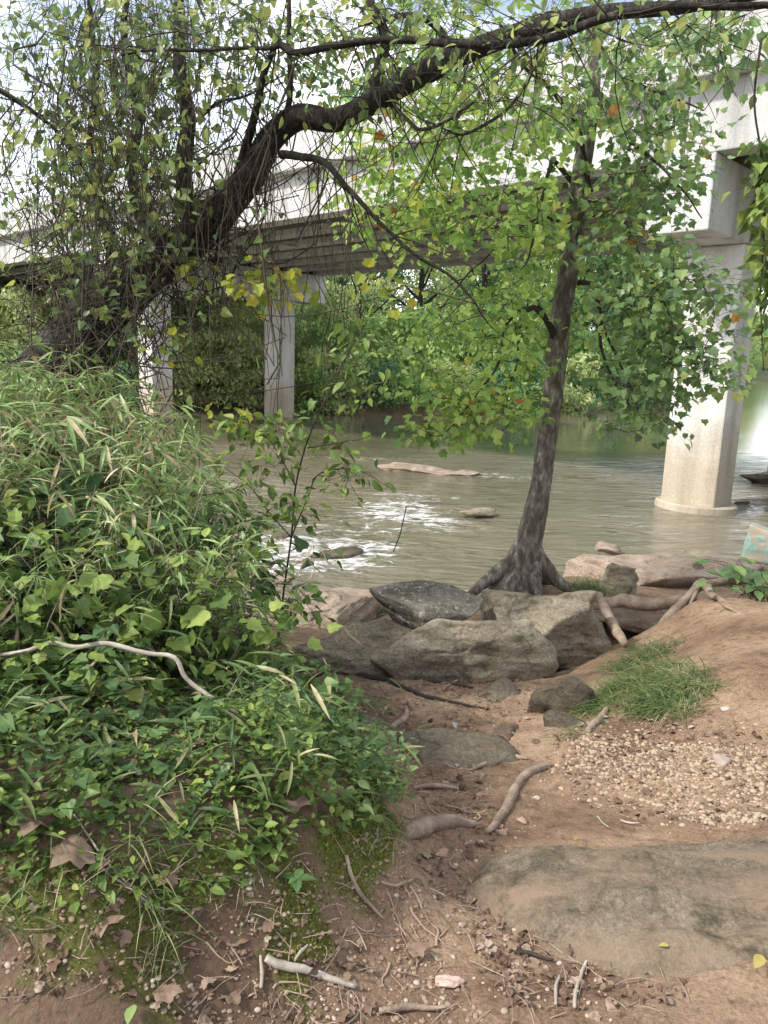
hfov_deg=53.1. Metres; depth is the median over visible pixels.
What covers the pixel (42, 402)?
river cane
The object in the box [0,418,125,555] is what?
river cane
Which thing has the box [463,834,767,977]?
bedrock slab
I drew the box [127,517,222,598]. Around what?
river cane
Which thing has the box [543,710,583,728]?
path rock
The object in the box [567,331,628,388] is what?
waterside shrub
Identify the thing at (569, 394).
waterside shrub
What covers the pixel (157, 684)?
shrub
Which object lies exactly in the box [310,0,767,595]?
riverbank tree
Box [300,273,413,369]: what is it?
pale broadleaf tree
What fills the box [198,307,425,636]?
sapling
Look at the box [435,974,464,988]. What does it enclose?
loose stone
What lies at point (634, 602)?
exposed root
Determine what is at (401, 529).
dead branch
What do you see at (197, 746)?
thicket leaf litter
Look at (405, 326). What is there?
waterside shrub
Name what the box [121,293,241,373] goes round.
waterside shrub
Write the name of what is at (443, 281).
pale broadleaf tree
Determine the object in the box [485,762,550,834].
exposed root
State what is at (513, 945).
fallen leaf
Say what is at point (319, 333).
waterside shrub
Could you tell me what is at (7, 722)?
ivy ground cover
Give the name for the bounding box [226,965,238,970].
fallen leaf
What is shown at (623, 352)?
waterside shrub
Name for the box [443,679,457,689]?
exposed root
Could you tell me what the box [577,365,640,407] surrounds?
waterside shrub
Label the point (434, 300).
pale broadleaf tree
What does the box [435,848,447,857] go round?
loose stone
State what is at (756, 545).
painted rock
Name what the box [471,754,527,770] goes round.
exposed root
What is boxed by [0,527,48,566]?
shrub
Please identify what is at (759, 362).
broadleaf tree
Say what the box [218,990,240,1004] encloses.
fallen leaf
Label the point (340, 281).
dark broadleaf tree
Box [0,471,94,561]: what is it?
shrub
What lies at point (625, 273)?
pale broadleaf tree
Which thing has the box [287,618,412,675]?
boulder
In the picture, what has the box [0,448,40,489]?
river cane
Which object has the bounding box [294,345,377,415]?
waterside shrub
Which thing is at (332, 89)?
sky
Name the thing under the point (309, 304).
pale broadleaf tree
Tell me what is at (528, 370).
waterside shrub
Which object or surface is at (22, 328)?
waterside shrub
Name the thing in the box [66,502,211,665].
river cane
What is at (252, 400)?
waterside shrub
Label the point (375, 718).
path rock
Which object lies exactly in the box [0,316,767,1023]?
ground
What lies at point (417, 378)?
waterside shrub
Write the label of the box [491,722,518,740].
path rock
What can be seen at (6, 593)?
river cane
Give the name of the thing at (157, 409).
cane
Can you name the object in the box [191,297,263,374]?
waterside shrub
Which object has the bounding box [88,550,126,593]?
dead branch
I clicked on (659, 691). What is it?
grass clump
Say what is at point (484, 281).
dark broadleaf tree
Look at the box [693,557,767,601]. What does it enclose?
leafy plant
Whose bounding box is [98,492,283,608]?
river cane
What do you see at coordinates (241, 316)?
waterside shrub
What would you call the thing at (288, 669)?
shrub
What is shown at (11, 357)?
waterside shrub
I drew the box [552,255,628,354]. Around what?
dark broadleaf tree
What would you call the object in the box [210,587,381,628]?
shore rock
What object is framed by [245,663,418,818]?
clover ground cover
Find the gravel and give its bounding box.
[544,722,767,840]
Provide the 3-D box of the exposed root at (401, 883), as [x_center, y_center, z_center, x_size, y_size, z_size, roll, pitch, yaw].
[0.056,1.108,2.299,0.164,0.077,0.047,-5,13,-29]
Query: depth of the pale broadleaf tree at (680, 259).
60.66 m
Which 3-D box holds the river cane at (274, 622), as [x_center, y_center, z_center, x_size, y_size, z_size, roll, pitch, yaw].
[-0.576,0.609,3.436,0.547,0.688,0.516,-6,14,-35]
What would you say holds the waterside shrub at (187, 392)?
on the ground at (736, 992)
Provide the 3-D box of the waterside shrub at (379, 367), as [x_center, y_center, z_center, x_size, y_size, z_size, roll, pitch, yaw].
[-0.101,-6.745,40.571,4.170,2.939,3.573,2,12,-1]
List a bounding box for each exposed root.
[309,671,348,677]
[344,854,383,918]
[356,672,488,709]
[379,1002,445,1012]
[380,877,426,889]
[391,705,408,727]
[401,814,477,839]
[413,783,458,789]
[414,677,473,687]
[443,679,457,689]
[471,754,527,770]
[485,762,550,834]
[584,706,609,732]
[593,592,696,610]
[596,591,628,647]
[656,578,730,624]
[689,590,697,603]
[701,577,767,589]
[717,600,740,613]
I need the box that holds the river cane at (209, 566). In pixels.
[32,529,282,680]
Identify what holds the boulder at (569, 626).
on the ground at (736, 992)
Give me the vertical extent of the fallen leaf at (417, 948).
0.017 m
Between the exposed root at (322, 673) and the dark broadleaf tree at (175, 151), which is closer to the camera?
the exposed root at (322, 673)
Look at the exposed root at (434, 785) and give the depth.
3.27 m
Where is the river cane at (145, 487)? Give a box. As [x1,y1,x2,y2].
[75,439,148,524]
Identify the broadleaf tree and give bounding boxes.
[68,143,123,181]
[165,145,202,161]
[248,278,346,340]
[254,128,336,321]
[293,57,406,340]
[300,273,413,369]
[328,277,365,309]
[347,264,494,352]
[369,268,444,341]
[398,265,477,316]
[417,265,497,313]
[430,264,546,338]
[454,260,545,367]
[473,260,579,346]
[475,261,552,345]
[485,260,590,308]
[548,252,652,330]
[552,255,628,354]
[569,254,649,357]
[578,252,655,337]
[580,252,683,326]
[622,256,683,337]
[638,264,684,335]
[747,307,765,370]
[749,305,767,360]
[749,329,760,366]
[750,309,764,346]
[750,315,767,363]
[751,319,767,366]
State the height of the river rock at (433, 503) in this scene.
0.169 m
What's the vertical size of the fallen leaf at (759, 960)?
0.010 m
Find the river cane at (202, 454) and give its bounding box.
[147,411,248,577]
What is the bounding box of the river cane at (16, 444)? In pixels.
[0,429,52,542]
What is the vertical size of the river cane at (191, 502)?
1.047 m
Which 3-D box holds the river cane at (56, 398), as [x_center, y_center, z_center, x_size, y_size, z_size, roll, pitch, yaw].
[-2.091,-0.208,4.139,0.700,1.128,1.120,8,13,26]
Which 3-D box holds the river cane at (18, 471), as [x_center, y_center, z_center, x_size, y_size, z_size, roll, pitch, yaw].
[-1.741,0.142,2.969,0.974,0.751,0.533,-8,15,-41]
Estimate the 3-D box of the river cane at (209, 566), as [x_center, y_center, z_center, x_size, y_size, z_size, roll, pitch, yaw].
[-0.829,0.381,2.938,0.892,0.688,0.488,1,12,-6]
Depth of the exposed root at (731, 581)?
6.53 m
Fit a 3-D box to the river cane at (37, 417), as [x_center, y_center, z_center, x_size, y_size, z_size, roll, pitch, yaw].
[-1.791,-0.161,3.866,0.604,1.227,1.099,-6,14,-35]
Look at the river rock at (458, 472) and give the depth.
20.09 m
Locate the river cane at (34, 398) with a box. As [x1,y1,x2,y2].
[7,387,42,447]
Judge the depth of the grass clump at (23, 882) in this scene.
1.77 m
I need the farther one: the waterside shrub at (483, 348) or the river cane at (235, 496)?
the waterside shrub at (483, 348)
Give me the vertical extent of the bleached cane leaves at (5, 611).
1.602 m
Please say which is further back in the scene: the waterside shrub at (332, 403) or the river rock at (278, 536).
the waterside shrub at (332, 403)
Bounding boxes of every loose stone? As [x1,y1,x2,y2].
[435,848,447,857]
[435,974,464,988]
[516,817,527,824]
[531,795,540,799]
[605,997,617,1011]
[713,753,730,764]
[720,706,729,710]
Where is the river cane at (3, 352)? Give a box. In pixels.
[0,341,12,382]
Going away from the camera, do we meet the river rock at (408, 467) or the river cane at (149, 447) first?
the river cane at (149, 447)
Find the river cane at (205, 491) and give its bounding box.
[14,466,242,621]
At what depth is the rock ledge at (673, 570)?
10.14 m
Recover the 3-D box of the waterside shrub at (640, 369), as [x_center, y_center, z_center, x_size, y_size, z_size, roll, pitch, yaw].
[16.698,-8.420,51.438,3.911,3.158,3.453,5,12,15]
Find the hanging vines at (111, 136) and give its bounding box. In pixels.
[0,0,410,463]
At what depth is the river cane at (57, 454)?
4.05 m
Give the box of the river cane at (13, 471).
[0,449,89,574]
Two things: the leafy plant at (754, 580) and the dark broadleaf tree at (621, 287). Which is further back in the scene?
the dark broadleaf tree at (621, 287)
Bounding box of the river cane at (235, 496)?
[192,475,273,588]
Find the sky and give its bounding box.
[0,0,767,333]
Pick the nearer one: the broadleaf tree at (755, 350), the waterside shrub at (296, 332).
the waterside shrub at (296, 332)
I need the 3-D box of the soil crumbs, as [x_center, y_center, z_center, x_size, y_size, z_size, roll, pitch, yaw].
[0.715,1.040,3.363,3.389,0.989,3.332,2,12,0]
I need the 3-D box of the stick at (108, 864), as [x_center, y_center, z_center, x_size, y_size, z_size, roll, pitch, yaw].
[-0.665,0.863,1.870,0.262,0.226,0.044,5,12,17]
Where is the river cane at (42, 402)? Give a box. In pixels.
[0,381,83,531]
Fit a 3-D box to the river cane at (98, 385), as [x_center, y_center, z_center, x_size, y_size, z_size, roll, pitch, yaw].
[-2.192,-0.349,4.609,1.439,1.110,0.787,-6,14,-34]
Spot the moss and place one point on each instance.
(327, 845)
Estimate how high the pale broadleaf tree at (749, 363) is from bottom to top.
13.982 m
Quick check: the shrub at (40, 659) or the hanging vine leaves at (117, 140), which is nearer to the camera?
the shrub at (40, 659)
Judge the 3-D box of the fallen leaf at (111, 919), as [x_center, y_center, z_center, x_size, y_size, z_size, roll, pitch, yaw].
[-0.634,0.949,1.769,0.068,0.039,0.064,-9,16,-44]
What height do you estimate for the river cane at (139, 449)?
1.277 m
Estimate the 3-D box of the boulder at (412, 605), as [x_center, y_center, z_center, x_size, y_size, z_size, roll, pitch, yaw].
[0.389,0.755,6.032,0.751,0.365,0.720,-9,16,-42]
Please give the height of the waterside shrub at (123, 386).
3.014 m
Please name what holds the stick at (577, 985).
on the ground at (736, 992)
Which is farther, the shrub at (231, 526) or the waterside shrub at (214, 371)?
the waterside shrub at (214, 371)
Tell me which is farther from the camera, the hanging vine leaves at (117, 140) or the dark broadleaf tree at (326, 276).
the dark broadleaf tree at (326, 276)
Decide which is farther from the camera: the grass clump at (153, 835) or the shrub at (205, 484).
the shrub at (205, 484)
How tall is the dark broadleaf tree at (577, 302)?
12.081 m
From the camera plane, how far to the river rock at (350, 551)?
11.58 m
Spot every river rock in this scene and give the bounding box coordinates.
[249,572,292,583]
[272,532,297,539]
[309,546,363,558]
[377,462,443,474]
[405,501,459,505]
[438,469,480,475]
[459,507,495,517]
[562,477,593,478]
[734,501,749,504]
[740,473,767,483]
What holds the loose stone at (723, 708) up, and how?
on the ground at (736, 992)
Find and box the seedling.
[280,868,316,895]
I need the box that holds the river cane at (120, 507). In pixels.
[21,441,191,637]
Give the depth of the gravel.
3.31 m
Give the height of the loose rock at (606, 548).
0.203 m
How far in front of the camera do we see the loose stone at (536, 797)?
3.23 m
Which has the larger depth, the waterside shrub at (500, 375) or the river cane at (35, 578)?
the waterside shrub at (500, 375)
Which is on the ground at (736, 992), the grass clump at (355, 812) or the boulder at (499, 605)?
the grass clump at (355, 812)
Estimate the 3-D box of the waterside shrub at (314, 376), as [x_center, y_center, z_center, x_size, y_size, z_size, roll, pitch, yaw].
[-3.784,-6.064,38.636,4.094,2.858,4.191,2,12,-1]
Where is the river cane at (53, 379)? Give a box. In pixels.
[0,363,94,492]
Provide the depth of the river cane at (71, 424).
3.74 m
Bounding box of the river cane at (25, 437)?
[0,427,43,470]
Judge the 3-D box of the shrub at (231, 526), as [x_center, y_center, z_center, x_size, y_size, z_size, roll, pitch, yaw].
[-1.484,0.181,5.220,1.874,1.092,1.601,7,13,25]
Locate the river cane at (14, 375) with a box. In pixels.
[0,355,61,509]
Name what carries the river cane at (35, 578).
on the ground at (736, 992)
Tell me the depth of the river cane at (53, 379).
4.00 m
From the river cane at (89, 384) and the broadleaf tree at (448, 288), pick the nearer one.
the river cane at (89, 384)
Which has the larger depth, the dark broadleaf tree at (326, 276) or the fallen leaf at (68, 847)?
the dark broadleaf tree at (326, 276)
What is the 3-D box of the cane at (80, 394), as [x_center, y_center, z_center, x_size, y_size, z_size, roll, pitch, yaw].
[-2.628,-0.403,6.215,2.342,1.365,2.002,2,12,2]
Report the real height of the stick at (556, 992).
0.041 m
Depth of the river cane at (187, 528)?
3.64 m
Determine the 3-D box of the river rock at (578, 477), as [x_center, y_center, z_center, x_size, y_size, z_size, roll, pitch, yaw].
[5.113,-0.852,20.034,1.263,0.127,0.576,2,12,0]
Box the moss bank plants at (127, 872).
[0,753,384,923]
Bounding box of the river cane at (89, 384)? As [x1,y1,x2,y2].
[5,360,206,577]
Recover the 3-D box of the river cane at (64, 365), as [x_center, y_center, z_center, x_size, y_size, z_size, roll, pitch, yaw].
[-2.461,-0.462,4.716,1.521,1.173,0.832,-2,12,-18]
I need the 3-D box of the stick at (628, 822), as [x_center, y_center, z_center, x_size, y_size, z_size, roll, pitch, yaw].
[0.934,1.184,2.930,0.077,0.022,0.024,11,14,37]
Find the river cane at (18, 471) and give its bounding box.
[0,450,58,561]
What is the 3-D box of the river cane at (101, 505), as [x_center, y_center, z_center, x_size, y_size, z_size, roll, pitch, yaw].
[-1.156,0.148,3.590,0.532,1.079,0.967,5,12,16]
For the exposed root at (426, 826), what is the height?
0.170 m
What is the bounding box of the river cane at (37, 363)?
[0,356,78,455]
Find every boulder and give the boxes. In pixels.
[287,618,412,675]
[369,580,484,629]
[370,618,558,683]
[480,589,534,620]
[522,590,612,671]
[599,563,638,594]
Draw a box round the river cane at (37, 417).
[0,367,95,531]
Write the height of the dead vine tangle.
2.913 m
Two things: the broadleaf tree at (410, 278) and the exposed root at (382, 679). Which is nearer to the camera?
the exposed root at (382, 679)
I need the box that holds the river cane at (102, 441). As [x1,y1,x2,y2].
[18,396,170,575]
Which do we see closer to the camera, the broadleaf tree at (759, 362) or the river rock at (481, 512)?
the river rock at (481, 512)
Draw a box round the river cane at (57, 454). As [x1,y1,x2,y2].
[3,385,126,568]
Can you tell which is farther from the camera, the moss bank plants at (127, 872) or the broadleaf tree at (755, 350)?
the broadleaf tree at (755, 350)
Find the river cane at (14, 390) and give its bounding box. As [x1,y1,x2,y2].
[0,385,45,475]
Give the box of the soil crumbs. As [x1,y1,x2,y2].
[0,631,766,1023]
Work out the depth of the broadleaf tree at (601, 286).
67.96 m
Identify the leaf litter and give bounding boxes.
[0,671,767,1023]
[4,643,368,847]
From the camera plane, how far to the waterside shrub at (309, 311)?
41.43 m
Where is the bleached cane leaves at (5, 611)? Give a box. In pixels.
[0,410,361,651]
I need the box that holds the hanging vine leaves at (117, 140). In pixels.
[0,0,300,425]
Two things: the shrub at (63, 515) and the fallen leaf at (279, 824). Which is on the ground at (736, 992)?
the shrub at (63, 515)
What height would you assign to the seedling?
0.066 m
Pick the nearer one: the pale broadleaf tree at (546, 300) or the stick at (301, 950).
the stick at (301, 950)
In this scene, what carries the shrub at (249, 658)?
on the ground at (736, 992)
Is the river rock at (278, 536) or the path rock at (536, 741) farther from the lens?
the river rock at (278, 536)
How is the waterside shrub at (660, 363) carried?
on the ground at (736, 992)
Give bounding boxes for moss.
[0,784,405,994]
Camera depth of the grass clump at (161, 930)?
1.83 m
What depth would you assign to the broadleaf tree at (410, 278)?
52.83 m
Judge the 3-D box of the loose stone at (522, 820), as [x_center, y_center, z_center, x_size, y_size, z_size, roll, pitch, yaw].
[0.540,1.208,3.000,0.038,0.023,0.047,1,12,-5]
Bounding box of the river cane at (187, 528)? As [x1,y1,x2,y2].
[139,461,251,635]
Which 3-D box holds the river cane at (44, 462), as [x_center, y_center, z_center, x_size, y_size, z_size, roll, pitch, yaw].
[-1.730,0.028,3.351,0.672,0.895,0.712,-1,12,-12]
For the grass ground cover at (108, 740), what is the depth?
2.19 m
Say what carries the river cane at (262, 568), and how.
on the ground at (736, 992)
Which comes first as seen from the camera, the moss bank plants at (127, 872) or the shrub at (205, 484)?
the moss bank plants at (127, 872)
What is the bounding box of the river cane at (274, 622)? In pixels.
[194,570,311,683]
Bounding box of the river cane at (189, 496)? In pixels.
[131,460,208,551]
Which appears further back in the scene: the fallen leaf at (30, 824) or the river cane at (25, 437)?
the river cane at (25, 437)
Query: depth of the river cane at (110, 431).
5.24 m
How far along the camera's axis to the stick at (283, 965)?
1.90 m
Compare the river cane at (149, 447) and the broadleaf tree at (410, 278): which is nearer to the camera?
the river cane at (149, 447)
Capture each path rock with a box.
[359,715,402,755]
[397,727,518,768]
[474,676,520,702]
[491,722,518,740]
[527,676,594,714]
[532,739,540,744]
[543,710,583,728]
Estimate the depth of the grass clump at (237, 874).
1.93 m
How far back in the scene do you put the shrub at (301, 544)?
4.81 m
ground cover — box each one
[0,606,431,845]
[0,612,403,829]
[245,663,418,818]
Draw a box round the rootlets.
[192,596,763,1023]
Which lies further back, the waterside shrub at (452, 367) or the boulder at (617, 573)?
the waterside shrub at (452, 367)
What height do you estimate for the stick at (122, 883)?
0.134 m
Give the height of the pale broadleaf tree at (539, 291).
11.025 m
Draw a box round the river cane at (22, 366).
[2,362,36,397]
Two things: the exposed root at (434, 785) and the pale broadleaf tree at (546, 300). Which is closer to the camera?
the exposed root at (434, 785)
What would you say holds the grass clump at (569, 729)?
on the ground at (736, 992)
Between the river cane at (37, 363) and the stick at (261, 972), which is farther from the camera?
the river cane at (37, 363)
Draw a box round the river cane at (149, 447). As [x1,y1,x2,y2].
[71,419,176,532]
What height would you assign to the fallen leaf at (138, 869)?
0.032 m
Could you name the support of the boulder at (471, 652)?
on the ground at (736, 992)
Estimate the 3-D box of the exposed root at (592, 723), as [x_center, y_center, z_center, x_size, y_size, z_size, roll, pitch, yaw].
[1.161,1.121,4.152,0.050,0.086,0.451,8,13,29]
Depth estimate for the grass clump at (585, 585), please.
8.42 m
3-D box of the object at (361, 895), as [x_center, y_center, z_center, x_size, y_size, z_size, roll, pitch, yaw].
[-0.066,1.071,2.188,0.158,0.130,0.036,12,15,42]
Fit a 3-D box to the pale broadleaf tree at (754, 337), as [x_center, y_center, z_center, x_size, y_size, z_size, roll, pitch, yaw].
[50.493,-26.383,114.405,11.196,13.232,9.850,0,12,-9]
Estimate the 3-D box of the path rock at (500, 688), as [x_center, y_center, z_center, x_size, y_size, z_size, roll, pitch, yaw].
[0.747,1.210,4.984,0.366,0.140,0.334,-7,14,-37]
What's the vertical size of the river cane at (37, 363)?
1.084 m
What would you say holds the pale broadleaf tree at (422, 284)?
on the ground at (736, 992)
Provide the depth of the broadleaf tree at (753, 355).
209.37 m
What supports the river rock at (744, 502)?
in the river
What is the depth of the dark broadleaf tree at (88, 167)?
69.41 m
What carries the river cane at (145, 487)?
on the ground at (736, 992)
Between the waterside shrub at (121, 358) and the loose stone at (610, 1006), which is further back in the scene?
the waterside shrub at (121, 358)
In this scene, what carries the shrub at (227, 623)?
on the ground at (736, 992)
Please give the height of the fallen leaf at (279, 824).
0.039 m
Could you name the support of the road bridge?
on the ground at (736, 992)
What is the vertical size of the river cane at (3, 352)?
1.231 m
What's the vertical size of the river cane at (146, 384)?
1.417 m
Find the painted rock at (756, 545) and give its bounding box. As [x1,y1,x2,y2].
[741,523,767,564]
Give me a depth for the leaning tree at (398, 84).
4.86 m
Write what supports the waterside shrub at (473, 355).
on the ground at (736, 992)
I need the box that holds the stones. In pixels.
[4,683,612,1023]
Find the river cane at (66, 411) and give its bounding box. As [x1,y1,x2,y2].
[27,362,158,503]
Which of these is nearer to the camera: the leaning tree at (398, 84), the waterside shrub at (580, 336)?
the leaning tree at (398, 84)
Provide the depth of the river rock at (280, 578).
10.16 m
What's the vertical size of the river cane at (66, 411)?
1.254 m
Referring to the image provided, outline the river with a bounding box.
[81,381,767,615]
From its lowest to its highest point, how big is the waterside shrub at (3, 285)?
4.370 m
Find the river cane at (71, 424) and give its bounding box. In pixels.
[0,380,202,551]
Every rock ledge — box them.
[563,554,763,587]
[594,607,668,633]
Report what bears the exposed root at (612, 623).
on the ground at (736, 992)
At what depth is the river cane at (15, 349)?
4.82 m
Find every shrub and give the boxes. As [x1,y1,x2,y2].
[0,282,50,348]
[0,284,49,355]
[0,292,106,357]
[0,299,47,341]
[0,345,25,371]
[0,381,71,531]
[0,457,219,670]
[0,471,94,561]
[0,483,134,625]
[0,507,185,705]
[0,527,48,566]
[0,536,285,719]
[0,583,157,708]
[0,624,79,743]
[0,637,40,700]
[6,466,262,599]
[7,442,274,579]
[9,476,279,700]
[14,509,319,695]
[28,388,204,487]
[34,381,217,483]
[65,585,259,698]
[69,298,180,384]
[80,564,342,696]
[81,364,113,408]
[96,361,138,409]
[119,327,219,409]
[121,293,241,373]
[122,445,280,600]
[136,302,232,362]
[171,516,344,631]
[175,293,263,385]
[177,326,263,409]
[179,452,232,527]
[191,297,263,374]
[208,335,304,410]
[210,637,363,718]
[234,314,304,367]
[257,303,348,383]
[294,313,412,388]
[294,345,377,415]
[294,364,343,415]
[342,358,421,410]
[362,303,468,379]
[374,367,446,409]
[397,308,515,383]
[424,357,486,408]
[454,359,540,412]
[457,317,542,381]
[477,345,565,414]
[529,321,595,386]
[533,351,606,413]
[562,359,620,405]
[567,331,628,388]
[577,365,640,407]
[595,334,658,383]
[606,323,671,367]
[615,364,660,405]
[620,349,673,397]
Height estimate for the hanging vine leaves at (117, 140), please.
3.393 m
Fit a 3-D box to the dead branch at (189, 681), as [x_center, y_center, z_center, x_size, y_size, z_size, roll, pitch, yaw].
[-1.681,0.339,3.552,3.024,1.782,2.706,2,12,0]
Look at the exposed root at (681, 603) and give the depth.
6.35 m
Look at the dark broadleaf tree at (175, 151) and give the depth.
67.88 m
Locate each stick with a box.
[73,814,162,913]
[102,867,189,910]
[259,955,263,987]
[264,954,355,988]
[294,944,307,961]
[514,950,553,960]
[554,975,559,1004]
[572,960,587,1008]
[620,819,639,823]
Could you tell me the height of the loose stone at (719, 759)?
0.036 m
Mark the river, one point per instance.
(612, 501)
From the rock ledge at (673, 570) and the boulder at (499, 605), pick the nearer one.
the boulder at (499, 605)
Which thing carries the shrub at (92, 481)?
on the ground at (736, 992)
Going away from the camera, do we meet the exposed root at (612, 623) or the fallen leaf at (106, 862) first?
the fallen leaf at (106, 862)
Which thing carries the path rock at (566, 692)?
on the ground at (736, 992)
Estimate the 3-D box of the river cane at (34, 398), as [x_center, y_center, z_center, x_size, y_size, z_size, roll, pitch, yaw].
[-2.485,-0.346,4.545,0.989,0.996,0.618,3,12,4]
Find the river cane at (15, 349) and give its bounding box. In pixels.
[0,333,94,457]
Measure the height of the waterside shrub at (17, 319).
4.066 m
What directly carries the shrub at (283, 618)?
on the ground at (736, 992)
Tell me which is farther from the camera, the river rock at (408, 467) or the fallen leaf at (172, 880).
the river rock at (408, 467)
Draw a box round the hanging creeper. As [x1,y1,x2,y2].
[721,38,767,370]
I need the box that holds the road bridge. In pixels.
[0,0,767,515]
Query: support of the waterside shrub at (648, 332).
on the ground at (736, 992)
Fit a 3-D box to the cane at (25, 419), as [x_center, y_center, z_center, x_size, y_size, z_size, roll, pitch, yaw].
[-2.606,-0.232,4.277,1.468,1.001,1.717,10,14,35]
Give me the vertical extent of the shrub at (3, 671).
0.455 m
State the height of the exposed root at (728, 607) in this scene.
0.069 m
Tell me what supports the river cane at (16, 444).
on the ground at (736, 992)
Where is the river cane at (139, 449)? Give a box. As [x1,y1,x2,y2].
[79,391,180,571]
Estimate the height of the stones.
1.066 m
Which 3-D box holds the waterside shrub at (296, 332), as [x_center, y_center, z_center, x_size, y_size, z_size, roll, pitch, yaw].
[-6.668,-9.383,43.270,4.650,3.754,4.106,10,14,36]
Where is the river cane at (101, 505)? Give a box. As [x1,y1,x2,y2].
[38,430,213,596]
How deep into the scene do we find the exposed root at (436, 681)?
5.35 m
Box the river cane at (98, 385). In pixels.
[20,362,136,452]
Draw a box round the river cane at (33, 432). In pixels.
[0,395,109,577]
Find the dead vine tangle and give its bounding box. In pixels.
[0,112,328,415]
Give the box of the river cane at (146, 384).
[38,369,213,478]
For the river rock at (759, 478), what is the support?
in the river
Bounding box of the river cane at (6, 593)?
[0,572,11,637]
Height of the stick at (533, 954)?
0.012 m
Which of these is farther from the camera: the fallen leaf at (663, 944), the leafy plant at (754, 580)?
the leafy plant at (754, 580)
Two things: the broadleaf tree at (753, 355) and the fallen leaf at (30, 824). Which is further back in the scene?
the broadleaf tree at (753, 355)
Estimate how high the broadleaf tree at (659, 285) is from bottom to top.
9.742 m
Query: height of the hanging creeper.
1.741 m
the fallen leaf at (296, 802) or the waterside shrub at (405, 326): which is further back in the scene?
the waterside shrub at (405, 326)
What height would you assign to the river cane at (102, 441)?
1.071 m
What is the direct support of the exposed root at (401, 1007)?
on the ground at (736, 992)
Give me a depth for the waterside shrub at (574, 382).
47.99 m
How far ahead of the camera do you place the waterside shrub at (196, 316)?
41.43 m
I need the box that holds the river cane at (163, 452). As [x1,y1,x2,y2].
[103,420,219,562]
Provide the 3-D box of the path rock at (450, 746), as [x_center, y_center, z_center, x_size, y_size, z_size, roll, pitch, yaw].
[0.364,1.228,3.810,0.624,0.166,0.385,2,12,0]
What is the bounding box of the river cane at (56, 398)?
[0,378,68,527]
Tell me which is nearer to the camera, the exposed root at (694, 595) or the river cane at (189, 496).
the river cane at (189, 496)
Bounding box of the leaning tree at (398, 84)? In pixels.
[0,0,767,431]
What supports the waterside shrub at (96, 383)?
on the ground at (736, 992)
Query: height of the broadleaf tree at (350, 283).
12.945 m
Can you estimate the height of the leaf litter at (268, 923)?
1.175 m
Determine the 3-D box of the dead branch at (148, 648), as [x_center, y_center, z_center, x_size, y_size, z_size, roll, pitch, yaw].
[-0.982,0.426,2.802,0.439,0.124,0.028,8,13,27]
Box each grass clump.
[0,816,141,951]
[65,768,271,942]
[85,846,221,1003]
[207,826,300,929]
[346,776,443,890]
[539,709,627,742]
[546,571,650,597]
[556,629,739,733]
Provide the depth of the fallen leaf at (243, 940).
1.89 m
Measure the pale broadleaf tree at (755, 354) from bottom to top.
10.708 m
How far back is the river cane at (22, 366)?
5.36 m
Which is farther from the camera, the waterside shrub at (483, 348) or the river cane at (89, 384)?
the waterside shrub at (483, 348)
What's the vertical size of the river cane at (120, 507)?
0.938 m
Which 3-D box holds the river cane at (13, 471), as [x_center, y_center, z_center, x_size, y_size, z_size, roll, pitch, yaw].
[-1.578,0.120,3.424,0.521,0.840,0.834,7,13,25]
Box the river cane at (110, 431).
[62,382,165,481]
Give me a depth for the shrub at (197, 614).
2.70 m
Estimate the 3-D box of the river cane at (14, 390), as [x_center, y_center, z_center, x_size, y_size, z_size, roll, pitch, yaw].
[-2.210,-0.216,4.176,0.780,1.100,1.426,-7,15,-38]
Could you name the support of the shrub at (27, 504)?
on the ground at (736, 992)
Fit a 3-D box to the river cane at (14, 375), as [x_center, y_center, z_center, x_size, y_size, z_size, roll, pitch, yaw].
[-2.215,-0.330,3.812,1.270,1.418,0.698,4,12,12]
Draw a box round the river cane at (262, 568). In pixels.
[164,531,299,660]
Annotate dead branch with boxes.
[0,405,351,715]
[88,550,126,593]
[97,611,154,651]
[393,506,406,551]
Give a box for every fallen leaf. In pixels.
[6,803,53,835]
[50,834,94,868]
[86,856,110,881]
[97,915,124,936]
[124,1004,136,1023]
[129,861,145,881]
[154,982,183,1003]
[157,869,177,885]
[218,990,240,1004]
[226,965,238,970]
[227,938,249,946]
[274,812,287,832]
[281,794,310,812]
[407,941,428,957]
[506,940,519,949]
[658,942,668,946]
[753,954,765,967]
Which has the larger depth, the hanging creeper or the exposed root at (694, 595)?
the exposed root at (694, 595)
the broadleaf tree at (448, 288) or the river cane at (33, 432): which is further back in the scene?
the broadleaf tree at (448, 288)
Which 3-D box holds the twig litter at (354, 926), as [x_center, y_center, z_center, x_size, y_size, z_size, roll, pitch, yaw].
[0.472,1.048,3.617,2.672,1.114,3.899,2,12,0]
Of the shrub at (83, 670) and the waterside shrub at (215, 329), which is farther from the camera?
the waterside shrub at (215, 329)
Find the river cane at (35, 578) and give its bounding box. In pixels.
[0,520,119,682]
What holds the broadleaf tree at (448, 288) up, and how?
on the ground at (736, 992)
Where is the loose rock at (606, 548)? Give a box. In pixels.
[595,541,624,554]
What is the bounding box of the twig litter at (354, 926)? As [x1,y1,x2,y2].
[0,670,763,1023]
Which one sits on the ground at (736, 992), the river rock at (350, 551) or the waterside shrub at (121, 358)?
the waterside shrub at (121, 358)
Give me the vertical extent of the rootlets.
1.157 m
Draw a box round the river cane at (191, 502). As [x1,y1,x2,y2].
[90,454,262,610]
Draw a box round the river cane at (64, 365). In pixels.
[4,343,108,454]
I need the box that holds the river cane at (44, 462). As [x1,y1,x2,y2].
[0,417,75,547]
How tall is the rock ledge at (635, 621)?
0.264 m

